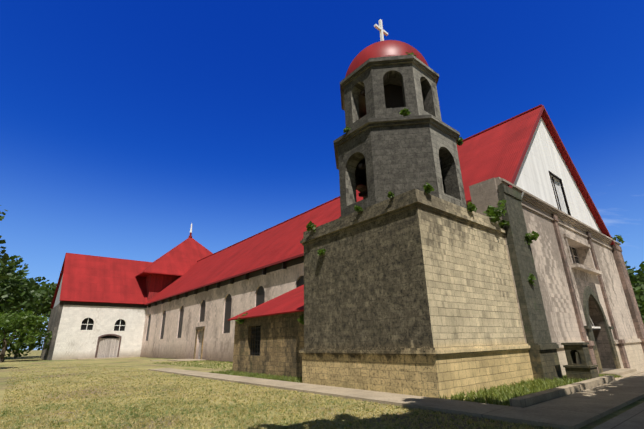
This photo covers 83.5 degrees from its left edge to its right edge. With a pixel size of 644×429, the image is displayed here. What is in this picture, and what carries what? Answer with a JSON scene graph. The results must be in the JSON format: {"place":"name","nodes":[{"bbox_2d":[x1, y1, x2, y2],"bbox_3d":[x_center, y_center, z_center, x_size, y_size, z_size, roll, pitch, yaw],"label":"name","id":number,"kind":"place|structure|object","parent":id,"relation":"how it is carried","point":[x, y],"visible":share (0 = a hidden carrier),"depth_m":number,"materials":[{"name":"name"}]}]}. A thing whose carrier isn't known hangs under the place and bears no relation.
{"place":"outdoors","nodes":[
{"label":"outdoors","id":0,"kind":"place"},
{"bbox_2d":[40,303,62,359],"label":"transept wall","id":1,"kind":"structure","parent":0,"point":[54,320],"depth_m":63.58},
{"bbox_2d":[53,275,62,307],"bbox_3d":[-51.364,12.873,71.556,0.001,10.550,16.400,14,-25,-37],"label":"gable wall","id":2,"kind":"structure","parent":1,"relation":"on","point":[57,301],"depth_m":72.53,"materials":[{"name":"white paint"}]},
{"bbox_2d":[52,305,146,359],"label":"wall","id":3,"kind":"structure","parent":0,"point":[74,340],"depth_m":66.19,"materials":[{"name":"white paint"}]},
{"bbox_2d":[59,301,146,307],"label":"roof fascia","id":4,"kind":"structure","parent":3,"relation":"attached to","point":[100,304],"depth_m":67.74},
{"bbox_2d":[50,253,157,308],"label":"roof","id":5,"kind":"structure","parent":3,"relation":"on","point":[93,279],"depth_m":72.23,"materials":[{"name":"red metal"}]},
{"bbox_2d":[84,318,124,329],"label":"window frames","id":6,"kind":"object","parent":3,"relation":"in","point":[87,324],"visible":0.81,"depth_m":68.51,"materials":[{"name":"white wood"}]},
{"bbox_2d":[95,334,120,357],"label":"door frame","id":7,"kind":"object","parent":3,"relation":"attached to","point":[105,335],"visible":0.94,"depth_m":67.11,"materials":[{"name":"grey stone"}]},
{"bbox_2d":[96,338,119,357],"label":"door","id":8,"kind":"structure","parent":7,"relation":"in","point":[107,347],"depth_m":66.83,"materials":[{"name":"wood"}]},
{"bbox_2d":[81,318,124,337],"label":"transept interior","id":9,"kind":"object","parent":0,"point":[90,327],"depth_m":67.35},
{"bbox_2d":[77,356,205,361],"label":"side path","id":10,"kind":"structure","parent":0,"point":[180,360],"depth_m":49.11,"materials":[{"name":"concrete"}]},
{"bbox_2d":[145,274,215,305],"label":"eaves","id":11,"kind":"object","parent":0,"point":[156,284],"visible":0.14,"depth_m":75.25,"materials":[{"name":"red metal"}]},
{"bbox_2d":[135,237,212,276],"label":"roof","id":12,"kind":"structure","parent":11,"relation":"on","point":[183,258],"depth_m":80.69,"materials":[{"name":"red metal"}]},
{"bbox_2d":[0,350,643,428],"bbox_3d":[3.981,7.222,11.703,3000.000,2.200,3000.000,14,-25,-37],"label":"ground","id":13,"kind":"structure","parent":0,"point":[32,358],"depth_m":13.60,"materials":[{"name":"green plant"}]},
{"bbox_2d":[0,205,14,278],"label":"tree","id":14,"kind":"object","parent":13,"relation":"on","point":[5,258],"visible":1,"depth_m":36.61,"materials":[{"name":"green plant"}]},
{"bbox_2d":[0,310,51,361],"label":"round tree","id":15,"kind":"object","parent":13,"relation":"on","point":[28,329],"visible":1,"depth_m":60.24,"materials":[{"name":"green plant"}]},
{"bbox_2d":[0,255,54,318],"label":"tree","id":16,"kind":"object","parent":13,"relation":"on","point":[16,290],"visible":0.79,"depth_m":72.11,"materials":[{"name":"green plant"}]},
{"bbox_2d":[0,277,56,357],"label":"tree","id":17,"kind":"object","parent":13,"relation":"on","point":[45,310],"visible":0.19,"depth_m":88.70,"materials":[{"name":"green plant"}]},
{"bbox_2d":[155,360,232,369],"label":"weeds","id":18,"kind":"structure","parent":13,"relation":"on","point":[205,363],"depth_m":37.48,"materials":[{"name":"green plant"}]},
{"bbox_2d":[140,263,303,361],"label":"nave walls","id":19,"kind":"structure","parent":13,"relation":"on","point":[218,344],"depth_m":48.34,"materials":[{"name":"beige paint"}]},
{"bbox_2d":[193,326,204,358],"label":"side door frame","id":20,"kind":"object","parent":19,"relation":"attached to","point":[200,328],"visible":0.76,"depth_m":49.63,"materials":[{"name":"stone"}]},
{"bbox_2d":[198,330,202,358],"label":"side door leaves","id":21,"kind":"object","parent":19,"relation":"attached to","point":[200,342],"visible":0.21,"depth_m":50.10,"materials":[{"name":"grey wood"}]},
{"bbox_2d":[146,276,303,340],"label":"windows","id":22,"kind":"structure","parent":19,"relation":"in","point":[260,297],"depth_m":45.62,"materials":[{"name":"black glass"}]},
{"bbox_2d":[148,205,468,307],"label":"eaves frieze","id":23,"kind":"object","parent":19,"relation":"attached to","point":[264,271],"visible":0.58,"depth_m":44.46,"materials":[{"name":"brown wood"}]},
{"bbox_2d":[139,104,613,304],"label":"roof","id":24,"kind":"structure","parent":19,"relation":"on","point":[495,151],"depth_m":38.82,"materials":[{"name":"red metal"}]},
{"bbox_2d":[145,105,615,304],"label":"roof fascia","id":25,"kind":"structure","parent":24,"relation":"attached to","point":[517,167],"depth_m":31.27,"materials":[{"name":"red"}]},
{"bbox_2d":[209,370,301,382],"bbox_3d":[-4.060,9.734,21.911,1.702,0.220,10.852,14,-25,-37],"label":"grass strip","id":26,"kind":"object","parent":13,"relation":"on","point":[272,377],"visible":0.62,"depth_m":21.27,"materials":[{"name":"green plant"}]},
{"bbox_2d":[256,326,259,354],"bbox_3d":[0.021,9.066,25.198,7.000,3.500,9.880,14,-25,-37],"label":"annex interior","id":27,"kind":"object","parent":13,"relation":"on","point":[258,336],"depth_m":25.25,"materials":[{"name":"black"}]},
{"bbox_2d":[232,311,303,377],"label":"annex wall","id":28,"kind":"structure","parent":13,"relation":"on","point":[282,341],"depth_m":22.54,"materials":[{"name":"brown stone"}]},
{"bbox_2d":[235,312,247,323],"bbox_3d":[-5.747,7.482,26.019,0.959,0.819,0.927,14,-25,-37],"label":"plant","id":29,"kind":"object","parent":28,"relation":"on","point":[240,321],"visible":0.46,"depth_m":25.75,"materials":[{"name":"green plant"}]},
{"bbox_2d":[250,325,260,355],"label":"annex window bars","id":30,"kind":"object","parent":28,"relation":"in","point":[255,340],"visible":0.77,"depth_m":24.53,"materials":[{"name":"black metal"}]},
{"bbox_2d":[228,285,303,320],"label":"annex roof","id":31,"kind":"structure","parent":28,"relation":"on","point":[291,301],"depth_m":25.38,"materials":[{"name":"red metal"}]},
{"bbox_2d":[297,314,303,324],"bbox_3d":[-0.873,5.740,20.329,1.210,0.995,1.091,-4,-20,8],"label":"plant","id":32,"kind":"object","parent":28,"relation":"attached to","point":[301,320],"visible":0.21,"depth_m":20.07,"materials":[{"name":"green plant"}]},
{"bbox_2d":[299,189,533,398],"bbox_3d":[4.388,4.352,18.485,7.960,7.720,7.960,14,-25,-37],"label":"tower base","id":33,"kind":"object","parent":13,"relation":"on","point":[411,292],"visible":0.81,"depth_m":15.30,"materials":[{"name":"stone"}]},
{"bbox_2d":[306,221,316,231],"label":"plant","id":34,"kind":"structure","parent":33,"relation":"on","point":[310,225],"depth_m":19.33,"materials":[{"name":"green plant"}]},
{"bbox_2d":[317,249,325,255],"bbox_3d":[-0.049,1.930,18.482,0.446,0.389,0.620,6,-21,-20],"label":"plant","id":35,"kind":"object","parent":33,"relation":"on","point":[321,252],"visible":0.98,"depth_m":18.34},
{"bbox_2d":[354,205,361,211],"bbox_3d":[1.671,-0.279,16.887,0.425,0.323,0.433,14,-25,-37],"label":"plant","id":36,"kind":"object","parent":33,"relation":"on","point":[357,208],"visible":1,"depth_m":16.80,"materials":[{"name":"green plant"}]},
{"bbox_2d":[387,191,394,197],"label":"plant","id":37,"kind":"object","parent":33,"relation":"on","point":[390,194],"visible":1,"depth_m":15.41,"materials":[{"name":"green plant"}]},
{"bbox_2d":[333,54,466,217],"bbox_3d":[4.209,-3.583,21.296,7.080,9.160,7.080,14,-25,-37],"label":"belfry","id":38,"kind":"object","parent":33,"relation":"on","point":[396,151],"visible":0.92,"depth_m":18.89,"materials":[{"name":"stone"}]},
{"bbox_2d":[349,55,428,73],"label":"dome","id":39,"kind":"structure","parent":38,"relation":"on","point":[384,56],"depth_m":20.74,"materials":[{"name":"red metal"}]},
{"bbox_2d":[374,19,387,40],"bbox_3d":[4.019,-12.037,24.290,1.240,2.700,0.170,14,-25,-37],"label":"cross","id":40,"kind":"object","parent":39,"relation":"attached to","point":[381,29],"visible":0.82,"depth_m":24.30,"materials":[{"name":"white paint"}]},
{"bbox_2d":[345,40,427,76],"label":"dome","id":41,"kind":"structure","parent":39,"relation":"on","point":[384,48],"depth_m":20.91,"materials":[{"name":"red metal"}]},
{"bbox_2d":[358,84,440,197],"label":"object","id":42,"kind":"structure","parent":38,"relation":"on","point":[393,94],"depth_m":21.14,"materials":[{"name":"black"}]},
{"bbox_2d":[399,108,410,115],"bbox_3d":[4.211,-5.149,18.280,0.562,0.417,0.477,14,-25,-37],"label":"plant","id":43,"kind":"object","parent":38,"relation":"on","point":[405,112],"visible":0.96,"depth_m":18.21,"materials":[{"name":"green plant"}]},
{"bbox_2d":[456,137,463,145],"bbox_3d":[7.997,-4.252,21.145,0.468,0.563,0.661,1,-20,-6],"label":"plant","id":44,"kind":"object","parent":38,"relation":"attached to","point":[459,141],"visible":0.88,"depth_m":21.02,"materials":[{"name":"green plant"}]},
{"bbox_2d":[423,183,433,193],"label":"plant","id":45,"kind":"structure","parent":33,"relation":"on","point":[428,188],"depth_m":15.09,"materials":[{"name":"green plant"}]},
{"bbox_2d":[466,202,475,211],"bbox_3d":[7.037,-0.357,17.117,0.374,0.412,0.484,-3,-20,4],"label":"plant","id":46,"kind":"object","parent":33,"relation":"on","point":[471,207],"visible":0.98,"depth_m":17.06,"materials":[{"name":"green plant"}]},
{"bbox_2d":[483,199,506,222],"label":"plant","id":47,"kind":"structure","parent":33,"relation":"on","point":[494,213],"depth_m":18.43,"materials":[{"name":"green plant"}]},
{"bbox_2d":[499,219,509,227],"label":"plant","id":48,"kind":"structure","parent":33,"relation":"on","point":[503,223],"depth_m":18.93,"materials":[{"name":"green plant"}]},
{"bbox_2d":[439,376,589,405],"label":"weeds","id":49,"kind":"object","parent":13,"relation":"on","point":[501,392],"visible":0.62,"depth_m":13.06,"materials":[{"name":"green plant"}]},
{"bbox_2d":[469,178,637,376],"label":"facade wall","id":50,"kind":"structure","parent":13,"relation":"on","point":[557,303],"depth_m":22.52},
{"bbox_2d":[497,184,562,379],"bbox_3d":[10.793,4.060,18.518,2.290,11.620,0.562,14,-25,-37],"label":"facade corner pilaster","id":51,"kind":"object","parent":50,"relation":"attached to","point":[543,355],"visible":0.85,"depth_m":18.25,"materials":[{"name":"stone"}]},
{"bbox_2d":[524,231,538,245],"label":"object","id":52,"kind":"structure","parent":51,"relation":"attached to","point":[530,237],"depth_m":19.78,"materials":[{"name":"green plant"}]},
{"bbox_2d":[528,273,535,285],"bbox_3d":[10.685,3.347,18.599,0.580,0.686,0.566,14,-25,-37],"label":"plant","id":53,"kind":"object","parent":51,"relation":"attached to","point":[531,277],"depth_m":18.47,"materials":[{"name":"green plant"}]},
{"bbox_2d":[514,117,601,232],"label":"gable wall","id":54,"kind":"structure","parent":50,"relation":"on","point":[542,157],"depth_m":28.37,"materials":[{"name":"white wood"}]},
{"bbox_2d":[548,171,570,215],"bbox_3d":[18.213,-1.504,27.799,2.580,3.290,0.270,14,-25,-37],"label":"gable window frame","id":55,"kind":"object","parent":54,"relation":"attached to","point":[565,199],"visible":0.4,"depth_m":28.11,"materials":[{"name":"black wood"}]},
{"bbox_2d":[551,177,565,212],"bbox_3d":[18.102,-1.457,27.925,2.400,3.110,0.080,14,-25,-37],"label":"window shutter","id":56,"kind":"object","parent":55,"relation":"in","point":[559,195],"visible":0.29,"depth_m":28.33,"materials":[{"name":"white wood"}]},
{"bbox_2d":[495,177,643,375],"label":"facade trim","id":57,"kind":"structure","parent":50,"relation":"attached to","point":[633,347],"depth_m":25.91,"materials":[{"name":"beige stone"}]},
{"bbox_2d":[569,245,580,263],"bbox_3d":[18.484,3.143,27.097,4.900,1.950,0.080,14,-25,-37],"label":"window frame","id":58,"kind":"object","parent":50,"relation":"attached to","point":[572,254],"visible":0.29,"depth_m":28.09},
{"bbox_2d":[569,247,578,262],"bbox_3d":[18.436,3.163,27.151,4.800,1.950,0.070,14,-25,-37],"label":"window glass","id":59,"kind":"object","parent":58,"relation":"in","point":[575,254],"visible":0.07,"depth_m":28.34,"materials":[{"name":"black glass"}]},
{"bbox_2d":[552,213,629,374],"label":"facade pilasters","id":60,"kind":"object","parent":50,"relation":"attached to","point":[621,342],"visible":0.81,"depth_m":24.23,"materials":[{"name":"beige stone"}]},
{"bbox_2d":[583,286,620,372],"bbox_3d":[18.860,8.342,24.267,5.700,7.046,0.243,14,-25,-37],"label":"door surround","id":61,"kind":"object","parent":50,"relation":"attached to","point":[588,291],"visible":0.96,"depth_m":24.83,"materials":[{"name":"stone"}]},
{"bbox_2d":[611,235,624,243],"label":"plant","id":62,"kind":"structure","parent":50,"relation":"on","point":[618,238],"depth_m":34.13,"materials":[{"name":"green plant"}]},
{"bbox_2d":[612,244,643,352],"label":"pilaster","id":63,"kind":"object","parent":50,"relation":"attached to","point":[628,291],"visible":0.85,"depth_m":31.97,"materials":[{"name":"stone"}]},
{"bbox_2d":[562,373,620,378],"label":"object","id":64,"kind":"object","parent":13,"relation":"on","point":[603,374],"visible":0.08,"depth_m":20.72,"materials":[{"name":"beige stone"}]},
{"bbox_2d":[625,261,643,323],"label":"tree","id":65,"kind":"object","parent":13,"relation":"on","point":[637,282],"visible":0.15,"depth_m":43.56,"materials":[{"name":"green plant"}]},
{"bbox_2d":[0,0,643,349],"label":"sky","id":66,"kind":"structure","parent":0,"point":[126,125],"materials":[{"name":"blue"}]},
{"bbox_2d":[148,368,643,428],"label":"sidewalk","id":67,"kind":"structure","parent":0,"point":[579,409],"depth_m":10.89,"materials":[{"name":"concrete"}]},
{"bbox_2d":[509,368,643,407],"bbox_3d":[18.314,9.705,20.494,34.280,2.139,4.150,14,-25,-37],"label":"step","id":68,"kind":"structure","parent":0,"point":[527,400],"depth_m":12.36,"materials":[{"name":"concrete"}]},
{"bbox_2d":[561,342,598,380],"bbox_3d":[12.024,6.986,16.819,1.100,1.920,1.100,14,-25,-37],"label":"shrine","id":69,"kind":"object","parent":68,"relation":"on","point":[586,368],"visible":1,"depth_m":16.61,"materials":[{"name":"stone"}]},
{"bbox_2d":[575,352,581,363],"bbox_3d":[11.940,6.692,16.855,0.200,0.500,0.200,14,-25,-37],"label":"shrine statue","id":70,"kind":"object","parent":69,"relation":"in","point":[578,361],"visible":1,"depth_m":16.80,"materials":[{"name":"grey stone"}]},
{"bbox_2d":[575,278,615,371],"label":"facade portal wall","id":71,"kind":"structure","parent":0,"point":[604,350],"depth_m":25.60,"materials":[{"name":"beige stone"}]},
{"bbox_2d":[592,402,643,428],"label":"road","id":72,"kind":"structure","parent":0,"point":[632,418],"depth_m":8.41,"materials":[{"name":"grey asphalt"}]}
]}

